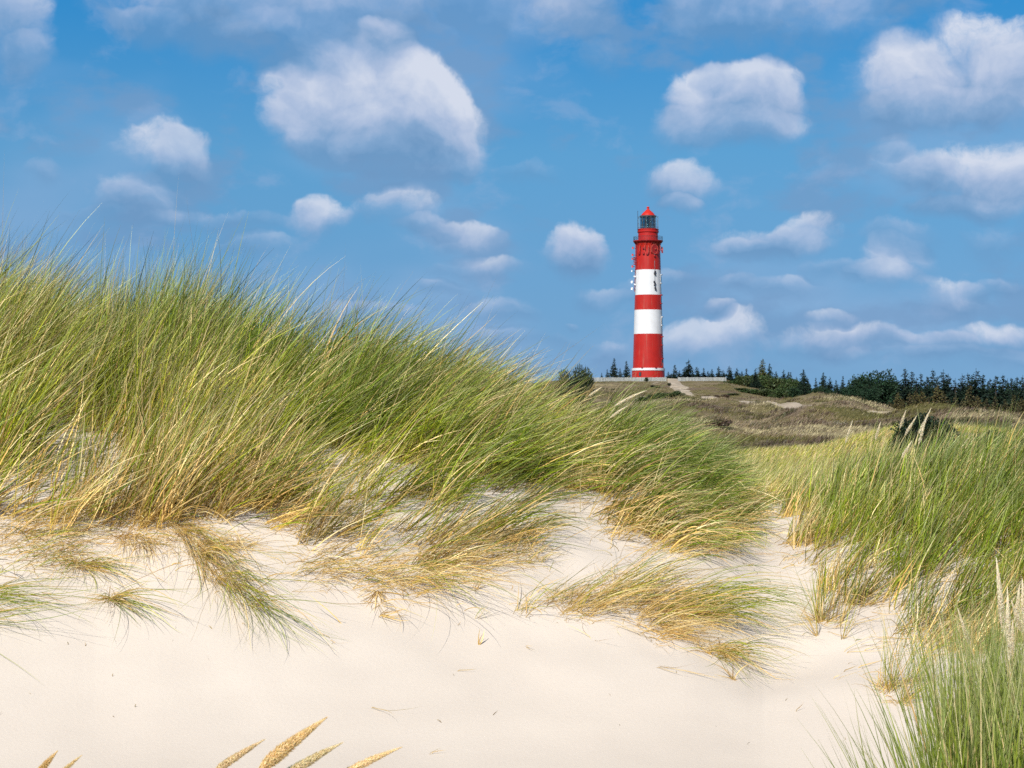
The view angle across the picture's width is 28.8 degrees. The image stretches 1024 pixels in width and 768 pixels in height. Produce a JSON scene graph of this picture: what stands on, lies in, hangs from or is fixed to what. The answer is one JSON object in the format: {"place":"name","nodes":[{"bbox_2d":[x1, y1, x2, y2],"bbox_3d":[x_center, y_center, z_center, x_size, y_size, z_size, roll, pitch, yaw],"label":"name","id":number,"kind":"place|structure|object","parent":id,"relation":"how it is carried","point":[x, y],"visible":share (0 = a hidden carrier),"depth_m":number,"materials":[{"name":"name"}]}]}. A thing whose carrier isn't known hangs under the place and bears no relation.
{"place":"outdoors","nodes":[
{"label":"outdoors","id":0,"kind":"place"},
{"bbox_2d":[0,379,1023,767],"bbox_3d":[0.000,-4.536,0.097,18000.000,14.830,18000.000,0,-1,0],"label":"ground","id":1,"kind":"structure","parent":0,"point":[570,693],"depth_m":10.25,"materials":[{"name":"sand"}]},
{"bbox_2d":[38,750,57,767],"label":"seed head","id":2,"kind":"object","parent":1,"relation":"on","point":[45,764],"visible":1,"depth_m":3.78},
{"bbox_2d":[0,508,125,584],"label":"grass tuft","id":3,"kind":"object","parent":1,"relation":"on","point":[73,547],"visible":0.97,"depth_m":10.87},
{"bbox_2d":[0,527,133,682],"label":"grass tuft","id":4,"kind":"object","parent":1,"relation":"on","point":[8,601],"visible":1,"depth_m":10.32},
{"bbox_2d":[63,755,81,767],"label":"seed head","id":5,"kind":"object","parent":1,"relation":"on","point":[72,762],"visible":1,"depth_m":3.88},
{"bbox_2d":[8,541,183,594],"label":"grass tuft","id":6,"kind":"object","parent":1,"relation":"on","point":[91,564],"visible":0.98,"depth_m":10.75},
{"bbox_2d":[69,581,196,641],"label":"grass tuft","id":7,"kind":"object","parent":1,"relation":"on","point":[128,592],"visible":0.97,"depth_m":10.44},
{"bbox_2d":[70,515,196,567],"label":"grass tuft","id":8,"kind":"object","parent":1,"relation":"on","point":[127,536],"visible":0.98,"depth_m":11.03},
{"bbox_2d":[52,497,353,653],"bbox_3d":[-1.697,0.993,10.815,1.834,0.824,1.712,0,-1,0],"label":"grass tuft","id":9,"kind":"object","parent":1,"relation":"on","point":[201,551],"visible":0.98,"depth_m":10.79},
{"bbox_2d":[188,527,272,556],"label":"grass tuft","id":10,"kind":"object","parent":1,"relation":"on","point":[249,546],"visible":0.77,"depth_m":11.19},
{"bbox_2d":[216,739,264,767],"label":"seed head","id":11,"kind":"object","parent":1,"relation":"on","point":[231,760],"visible":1,"depth_m":3.78},
{"bbox_2d":[259,716,327,767],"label":"seed head","id":12,"kind":"object","parent":1,"relation":"on","point":[273,757],"visible":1,"depth_m":3.68},
{"bbox_2d":[291,742,342,767],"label":"seed head","id":13,"kind":"object","parent":1,"relation":"on","point":[308,760],"visible":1,"depth_m":3.78},
{"bbox_2d":[263,535,466,608],"bbox_3d":[-0.792,1.035,10.978,1.238,0.404,0.848,0,-1,-21],"label":"grass tuft","id":14,"kind":"object","parent":1,"relation":"on","point":[328,570],"visible":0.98,"depth_m":10.99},
{"bbox_2d":[347,747,401,767],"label":"seed head","id":15,"kind":"object","parent":1,"relation":"on","point":[368,761],"visible":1,"depth_m":3.78},
{"bbox_2d":[326,585,427,630],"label":"grass tuft","id":16,"kind":"object","parent":1,"relation":"on","point":[375,596],"visible":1,"depth_m":10.77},
{"bbox_2d":[0,177,794,585],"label":"marram grass","id":17,"kind":"structure","parent":1,"relation":"on","point":[156,371],"depth_m":12.50,"materials":[{"name":"plant"}]},
{"bbox_2d":[308,534,553,641],"bbox_3d":[-0.355,1.099,11.056,1.212,0.536,1.383,1,-1,-33],"label":"grass tuft","id":18,"kind":"object","parent":1,"relation":"on","point":[438,579],"visible":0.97,"depth_m":10.96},
{"bbox_2d":[411,516,573,585],"bbox_3d":[-0.104,0.947,11.391,1.120,0.430,0.734,1,-1,-32],"label":"grass tuft","id":19,"kind":"object","parent":1,"relation":"on","point":[533,550],"visible":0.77,"depth_m":11.45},
{"bbox_2d":[0,444,1001,693],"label":"dead grass","id":20,"kind":"structure","parent":1,"relation":"on","point":[460,554],"depth_m":11.24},
{"bbox_2d":[557,369,578,403],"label":"bush","id":21,"kind":"object","parent":1,"relation":"on","point":[565,377],"visible":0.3,"depth_m":304.47,"materials":[{"name":"green plant"}]},
{"bbox_2d":[492,559,654,622],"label":"grass tuft","id":22,"kind":"object","parent":1,"relation":"on","point":[561,597],"visible":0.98,"depth_m":10.99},
{"bbox_2d":[566,363,594,403],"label":"bush","id":23,"kind":"object","parent":1,"relation":"on","point":[578,380],"visible":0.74,"depth_m":299.59,"materials":[{"name":"green plant"}]},
{"bbox_2d":[564,387,601,488],"bbox_3d":[0.457,0.355,12.795,0.250,0.678,0.022,0,-1,0],"label":"seed head","id":24,"kind":"object","parent":1,"relation":"on","point":[595,391],"visible":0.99,"depth_m":12.80},
{"bbox_2d":[580,406,626,511],"bbox_3d":[0.572,0.475,12.393,0.298,0.680,0.023,0,-1,0],"label":"seed head","id":25,"kind":"object","parent":1,"relation":"on","point":[615,413],"visible":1,"depth_m":12.39},
{"bbox_2d":[580,390,646,465],"bbox_3d":[0.662,0.354,12.996,0.444,0.628,0.027,0,-1,0],"label":"seed head","id":26,"kind":"object","parent":1,"relation":"on","point":[624,400],"visible":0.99,"depth_m":13.00},
{"bbox_2d":[609,359,618,379],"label":"spruce tree","id":27,"kind":"object","parent":1,"relation":"on","point":[614,374],"visible":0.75,"depth_m":514.86,"materials":[{"name":"green plant"}]},
{"bbox_2d":[523,517,720,633],"bbox_3d":[0.701,1.043,11.152,1.151,0.635,0.943,1,-2,-42],"label":"grass tuft","id":28,"kind":"object","parent":1,"relation":"on","point":[622,592],"visible":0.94,"depth_m":11.05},
{"bbox_2d":[622,360,631,378],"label":"spruce tree","id":29,"kind":"object","parent":1,"relation":"on","point":[627,374],"visible":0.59,"depth_m":526.58,"materials":[{"name":"green plant"}]},
{"bbox_2d":[590,377,665,381],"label":"fence","id":30,"kind":"object","parent":1,"relation":"on","point":[596,379],"visible":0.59,"depth_m":455.11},
{"bbox_2d":[631,207,664,378],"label":"lighthouse","id":31,"kind":"object","parent":1,"relation":"on","point":[648,344],"visible":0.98,"depth_m":481.85,"materials":[{"name":"red paint"}]},
{"bbox_2d":[652,244,657,253],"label":"round window","id":32,"kind":"structure","parent":31,"relation":"in","point":[654,247],"depth_m":482.00,"materials":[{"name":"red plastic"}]},
{"bbox_2d":[544,381,776,405],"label":"heath cover","id":33,"kind":"object","parent":1,"relation":"on","point":[671,392],"visible":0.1,"depth_m":414.69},
{"bbox_2d":[682,359,695,376],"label":"spruce tree","id":34,"kind":"object","parent":1,"relation":"on","point":[687,370],"visible":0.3,"depth_m":539.08,"materials":[{"name":"green plant"}]},
{"bbox_2d":[657,663,723,677],"bbox_3d":[0.907,1.471,10.303,0.392,0.124,0.135,0,-1,16],"label":"fallen blade","id":35,"kind":"object","parent":1,"relation":"on","point":[685,670],"visible":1,"depth_m":10.35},
{"bbox_2d":[678,377,725,380],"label":"fence","id":36,"kind":"object","parent":1,"relation":"on","point":[698,378],"visible":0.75,"depth_m":456.11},
{"bbox_2d":[588,535,838,662],"bbox_3d":[1.127,1.183,11.228,1.472,0.689,1.698,0,-1,0],"label":"grass tuft","id":37,"kind":"object","parent":1,"relation":"on","point":[708,606],"visible":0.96,"depth_m":11.08,"materials":[{"name":"plant"}]},
{"bbox_2d":[703,418,733,427],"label":"bush","id":38,"kind":"object","parent":1,"relation":"on","point":[720,422],"visible":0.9,"depth_m":95.57,"materials":[{"name":"green plant"}]},
{"bbox_2d":[635,631,808,688],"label":"grass tuft","id":39,"kind":"object","parent":1,"relation":"on","point":[722,649],"visible":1,"depth_m":10.68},
{"bbox_2d":[724,365,733,379],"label":"spruce tree","id":40,"kind":"object","parent":1,"relation":"on","point":[728,375],"visible":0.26,"depth_m":531.07,"materials":[{"name":"green plant"}]},
{"bbox_2d":[715,660,750,679],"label":"grass tuft","id":41,"kind":"object","parent":1,"relation":"on","point":[732,677],"visible":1,"depth_m":10.41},
{"bbox_2d":[734,374,752,386],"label":"bush","id":42,"kind":"object","parent":1,"relation":"on","point":[744,380],"visible":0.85,"depth_m":449.53,"materials":[{"name":"green plant"}]},
{"bbox_2d":[736,389,760,393],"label":"bush","id":43,"kind":"object","parent":1,"relation":"on","point":[752,391],"visible":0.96,"depth_m":418.83,"materials":[{"name":"green plant"}]},
{"bbox_2d":[748,370,764,388],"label":"spruce tree","id":44,"kind":"object","parent":1,"relation":"on","point":[755,383],"visible":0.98,"depth_m":439.52,"materials":[{"name":"green plant"}]},
{"bbox_2d":[749,375,771,388],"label":"bush","id":45,"kind":"object","parent":1,"relation":"on","point":[760,378],"visible":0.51,"depth_m":445.25,"materials":[{"name":"green plant"}]},
{"bbox_2d":[755,359,772,388],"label":"spruce tree","id":46,"kind":"object","parent":1,"relation":"on","point":[763,371],"visible":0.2,"depth_m":455.09,"materials":[{"name":"green plant"}]},
{"bbox_2d":[755,388,774,396],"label":"bush","id":47,"kind":"object","parent":1,"relation":"on","point":[765,392],"visible":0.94,"depth_m":416.85,"materials":[{"name":"green plant"}]},
{"bbox_2d":[760,377,783,389],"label":"bush","id":48,"kind":"object","parent":1,"relation":"on","point":[771,383],"visible":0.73,"depth_m":443.40,"materials":[{"name":"green plant"}]},
{"bbox_2d":[767,387,788,397],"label":"bush","id":49,"kind":"object","parent":1,"relation":"on","point":[777,393],"visible":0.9,"depth_m":414.05,"materials":[{"name":"green plant"}]},
{"bbox_2d":[776,378,799,391],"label":"bush","id":50,"kind":"object","parent":1,"relation":"on","point":[787,382],"visible":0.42,"depth_m":439.22,"materials":[{"name":"green plant"}]},
{"bbox_2d":[560,387,1023,450],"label":"heather","id":51,"kind":"object","parent":1,"relation":"on","point":[819,439],"visible":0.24,"depth_m":110.71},
{"bbox_2d":[787,386,800,397],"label":"young tree","id":52,"kind":"object","parent":1,"relation":"on","point":[793,394],"visible":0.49,"depth_m":390.14,"materials":[{"name":"green plant"}]},
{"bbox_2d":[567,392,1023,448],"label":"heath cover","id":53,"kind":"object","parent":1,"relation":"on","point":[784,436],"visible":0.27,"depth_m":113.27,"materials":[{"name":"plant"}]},
{"bbox_2d":[780,561,818,635],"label":"grass tuft","id":54,"kind":"object","parent":1,"relation":"on","point":[810,623],"visible":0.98,"depth_m":11.09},
{"bbox_2d":[795,370,809,389],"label":"spruce tree","id":55,"kind":"object","parent":1,"relation":"on","point":[803,379],"visible":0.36,"depth_m":434.39,"materials":[{"name":"green plant"}]},
{"bbox_2d":[797,384,809,395],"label":"young tree","id":56,"kind":"object","parent":1,"relation":"on","point":[803,392],"visible":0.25,"depth_m":380.80,"materials":[{"name":"green plant"}]},
{"bbox_2d":[783,545,848,627],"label":"grass tuft","id":57,"kind":"object","parent":1,"relation":"on","point":[819,604],"visible":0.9,"depth_m":11.29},
{"bbox_2d":[817,372,827,389],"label":"spruce tree","id":58,"kind":"object","parent":1,"relation":"on","point":[823,383],"visible":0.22,"depth_m":470.04,"materials":[{"name":"green plant"}]},
{"bbox_2d":[838,420,852,490],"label":"seed head","id":59,"kind":"object","parent":1,"relation":"on","point":[847,437],"visible":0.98,"depth_m":13.49},
{"bbox_2d":[833,385,861,396],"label":"young tree","id":60,"kind":"object","parent":1,"relation":"on","point":[849,392],"visible":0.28,"depth_m":382.93,"materials":[{"name":"green plant"}]},
{"bbox_2d":[838,568,863,639],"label":"grass tuft","id":61,"kind":"object","parent":1,"relation":"on","point":[847,612],"visible":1,"depth_m":10.96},
{"bbox_2d":[848,374,865,391],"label":"broad tree","id":62,"kind":"object","parent":1,"relation":"on","point":[852,379],"visible":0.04,"depth_m":392.65,"materials":[{"name":"green plant"}]},
{"bbox_2d":[856,385,880,403],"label":"broad tree","id":63,"kind":"object","parent":1,"relation":"on","point":[868,394],"visible":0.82,"depth_m":377.51,"materials":[{"name":"green plant"}]},
{"bbox_2d":[868,422,880,485],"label":"seed head","id":64,"kind":"object","parent":1,"relation":"on","point":[877,431],"visible":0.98,"depth_m":13.39},
{"bbox_2d":[852,369,897,405],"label":"broad tree","id":65,"kind":"object","parent":1,"relation":"on","point":[886,389],"visible":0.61,"depth_m":384.24,"materials":[{"name":"green plant"}]},
{"bbox_2d":[883,377,900,404],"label":"broad tree","id":66,"kind":"object","parent":1,"relation":"on","point":[893,389],"visible":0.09,"depth_m":397.00,"materials":[{"name":"green plant"}]},
{"bbox_2d":[891,392,901,408],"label":"brown conifer","id":67,"kind":"object","parent":1,"relation":"on","point":[896,404],"visible":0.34,"depth_m":315.64,"materials":[{"name":"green plant"}]},
{"bbox_2d":[889,411,905,476],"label":"seed head","id":68,"kind":"object","parent":1,"relation":"on","point":[902,422],"visible":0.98,"depth_m":13.39},
{"bbox_2d":[886,428,909,455],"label":"bush","id":69,"kind":"object","parent":1,"relation":"on","point":[898,437],"visible":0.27,"depth_m":29.85,"materials":[{"name":"green plant"}]},
{"bbox_2d":[888,441,911,526],"bbox_3d":[2.415,0.675,12.389,0.151,0.647,0.026,0,-1,0],"label":"seed head","id":70,"kind":"object","parent":1,"relation":"on","point":[905,451],"visible":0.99,"depth_m":12.39},
{"bbox_2d":[889,369,912,405],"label":"spruce tree","id":71,"kind":"object","parent":1,"relation":"on","point":[905,390],"visible":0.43,"depth_m":374.16,"materials":[{"name":"green plant"}]},
{"bbox_2d":[851,587,953,699],"bbox_3d":[1.921,1.287,10.052,0.536,0.590,0.484,0,-1,-20],"label":"grass tuft","id":72,"kind":"object","parent":1,"relation":"on","point":[886,684],"visible":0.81,"depth_m":10.06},
{"bbox_2d":[889,416,916,497],"bbox_3d":[2.552,0.544,12.992,0.184,0.679,0.025,0,-1,0],"label":"seed head","id":73,"kind":"object","parent":1,"relation":"on","point":[909,427],"visible":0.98,"depth_m":12.99},
{"bbox_2d":[902,393,912,407],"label":"brown conifer","id":74,"kind":"object","parent":1,"relation":"on","point":[910,400],"visible":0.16,"depth_m":308.13,"materials":[{"name":"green plant"}]},
{"bbox_2d":[802,575,1023,767],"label":"grass clump","id":75,"kind":"object","parent":1,"relation":"on","point":[971,737],"visible":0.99,"depth_m":6.15,"materials":[{"name":"plant"}]},
{"bbox_2d":[906,378,923,402],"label":"spruce tree","id":76,"kind":"object","parent":1,"relation":"on","point":[916,388],"visible":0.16,"depth_m":373.03,"materials":[{"name":"green plant"}]},
{"bbox_2d":[910,391,921,404],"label":"brown conifer","id":77,"kind":"object","parent":1,"relation":"on","point":[915,399],"visible":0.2,"depth_m":315.82,"materials":[{"name":"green plant"}]},
{"bbox_2d":[908,420,925,487],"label":"seed head","id":78,"kind":"object","parent":1,"relation":"on","point":[920,437],"visible":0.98,"depth_m":12.89},
{"bbox_2d":[905,409,930,477],"bbox_3d":[2.686,0.505,13.193,0.189,0.698,0.028,0,-1,0],"label":"seed head","id":79,"kind":"object","parent":1,"relation":"on","point":[921,427],"visible":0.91,"depth_m":13.19},
{"bbox_2d":[918,391,925,404],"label":"brown conifer","id":80,"kind":"object","parent":1,"relation":"on","point":[923,401],"visible":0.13,"depth_m":329.86,"materials":[{"name":"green plant"}]},
{"bbox_2d":[890,410,959,454],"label":"bush","id":81,"kind":"object","parent":1,"relation":"on","point":[929,425],"visible":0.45,"depth_m":29.83,"materials":[{"name":"green plant"}]},
{"bbox_2d":[913,377,940,401],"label":"spruce tree","id":82,"kind":"object","parent":1,"relation":"on","point":[927,392],"visible":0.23,"depth_m":365.04,"materials":[{"name":"green plant"}]},
{"bbox_2d":[924,371,937,391],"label":"spruce tree","id":83,"kind":"object","parent":1,"relation":"on","point":[932,382],"visible":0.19,"depth_m":386.28,"materials":[{"name":"green plant"}]},
{"bbox_2d":[882,608,983,711],"bbox_3d":[2.096,1.361,9.957,0.593,0.502,0.691,0,-1,0],"label":"grass tuft","id":84,"kind":"object","parent":1,"relation":"on","point":[907,680],"visible":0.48,"depth_m":9.92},
{"bbox_2d":[927,385,947,404],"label":"brown conifer","id":85,"kind":"object","parent":1,"relation":"on","point":[936,399],"visible":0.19,"depth_m":316.98,"materials":[{"name":"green plant"}]},
{"bbox_2d":[931,369,952,402],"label":"spruce tree","id":86,"kind":"object","parent":1,"relation":"on","point":[945,388],"visible":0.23,"depth_m":358.62,"materials":[{"name":"green plant"}]},
{"bbox_2d":[946,380,964,405],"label":"spruce tree","id":87,"kind":"object","parent":1,"relation":"on","point":[956,393],"visible":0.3,"depth_m":351.47,"materials":[{"name":"green plant"}]},
{"bbox_2d":[956,376,966,392],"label":"spruce tree","id":88,"kind":"object","parent":1,"relation":"on","point":[961,383],"visible":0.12,"depth_m":391.04,"materials":[{"name":"green plant"}]},
{"bbox_2d":[960,374,974,402],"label":"spruce tree","id":89,"kind":"object","parent":1,"relation":"on","point":[963,387],"visible":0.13,"depth_m":360.30,"materials":[{"name":"green plant"}]},
{"bbox_2d":[963,386,978,408],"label":"brown conifer","id":90,"kind":"object","parent":1,"relation":"on","point":[970,399],"visible":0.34,"depth_m":331.00,"materials":[{"name":"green plant"}]},
{"bbox_2d":[958,610,987,721],"bbox_3d":[1.532,1.299,6.574,0.116,1.116,0.020,0,-1,0],"label":"seed head","id":91,"kind":"object","parent":1,"relation":"on","point":[962,625],"visible":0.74,"depth_m":6.58},
{"bbox_2d":[972,395,983,407],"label":"brown conifer","id":92,"kind":"object","parent":1,"relation":"on","point":[976,404],"visible":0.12,"depth_m":323.11,"materials":[{"name":"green plant"}]},
{"bbox_2d":[964,371,999,408],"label":"spruce tree","id":93,"kind":"object","parent":1,"relation":"on","point":[975,391],"visible":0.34,"depth_m":353.02,"materials":[{"name":"green plant"}]},
{"bbox_2d":[983,380,993,397],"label":"spruce tree","id":94,"kind":"object","parent":1,"relation":"on","point":[986,394],"visible":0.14,"depth_m":382.94,"materials":[{"name":"green plant"}]},
{"bbox_2d":[989,396,1001,412],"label":"brown conifer","id":95,"kind":"object","parent":1,"relation":"on","point":[996,405],"visible":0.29,"depth_m":328.68,"materials":[{"name":"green plant"}]},
{"bbox_2d":[986,376,1011,411],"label":"spruce tree","id":96,"kind":"object","parent":1,"relation":"on","point":[1000,399],"visible":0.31,"depth_m":368.55,"materials":[{"name":"green plant"}]},
{"bbox_2d":[996,557,1010,716],"bbox_3d":[1.628,1.215,6.576,0.053,1.285,0.028,0,-1,0],"label":"seed head","id":97,"kind":"object","parent":1,"relation":"on","point":[1000,596],"visible":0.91,"depth_m":6.58},
{"bbox_2d":[997,375,1012,401],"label":"spruce tree","id":98,"kind":"object","parent":1,"relation":"on","point":[1003,387],"visible":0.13,"depth_m":381.77,"materials":[{"name":"green plant"}]},
{"bbox_2d":[1005,586,1011,688],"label":"seed head","id":99,"kind":"object","parent":1,"relation":"on","point":[1008,632],"visible":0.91,"depth_m":6.38},
{"bbox_2d":[1010,621,1014,703],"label":"seed head","id":100,"kind":"object","parent":1,"relation":"on","point":[1012,643],"visible":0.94,"depth_m":6.28},
{"bbox_2d":[1007,394,1022,414],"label":"brown conifer","id":101,"kind":"object","parent":1,"relation":"on","point":[1014,403],"visible":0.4,"depth_m":324.36,"materials":[{"name":"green plant"}]},
{"bbox_2d":[1007,378,1022,401],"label":"spruce tree","id":102,"kind":"object","parent":1,"relation":"on","point":[1014,389],"visible":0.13,"depth_m":387.20,"materials":[{"name":"green plant"}]},
{"bbox_2d":[1013,584,1019,675],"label":"seed head","id":103,"kind":"object","parent":1,"relation":"on","point":[1017,605],"visible":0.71,"depth_m":6.68},
{"bbox_2d":[1011,600,1023,636],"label":"seed head","id":104,"kind":"object","parent":1,"relation":"on","point":[1019,624],"visible":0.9,"depth_m":6.48},
{"bbox_2d":[1012,377,1023,409],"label":"spruce tree","id":105,"kind":"object","parent":1,"relation":"on","point":[1017,394],"visible":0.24,"depth_m":368.21,"materials":[{"name":"green plant"}]},
{"bbox_2d":[1017,398,1023,412],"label":"brown conifer","id":106,"kind":"object","parent":1,"relation":"on","point":[1022,407],"visible":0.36,"depth_m":325.04,"materials":[{"name":"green plant"}]},
{"bbox_2d":[1021,579,1023,630],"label":"seed head","id":107,"kind":"object","parent":1,"relation":"on","point":[1022,601],"visible":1,"depth_m":6.28},
{"bbox_2d":[0,0,1023,389],"label":"sky","id":108,"kind":"structure","parent":0,"point":[835,188],"materials":[{"name":"blue"}]},
{"bbox_2d":[667,378,890,412],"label":"path","id":109,"kind":"structure","parent":0,"point":[675,383],"depth_m":404.47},
{"bbox_2d":[734,442,966,505],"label":"dune grass","id":110,"kind":"structure","parent":0,"point":[783,472],"depth_m":22.97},
{"bbox_2d":[726,423,1023,466],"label":"dune grass","id":111,"kind":"structure","parent":0,"point":[792,452],"depth_m":40.48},
{"bbox_2d":[751,396,1023,655],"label":"marram grass","id":112,"kind":"structure","parent":0,"point":[977,485],"depth_m":12.24,"materials":[{"name":"plant"}]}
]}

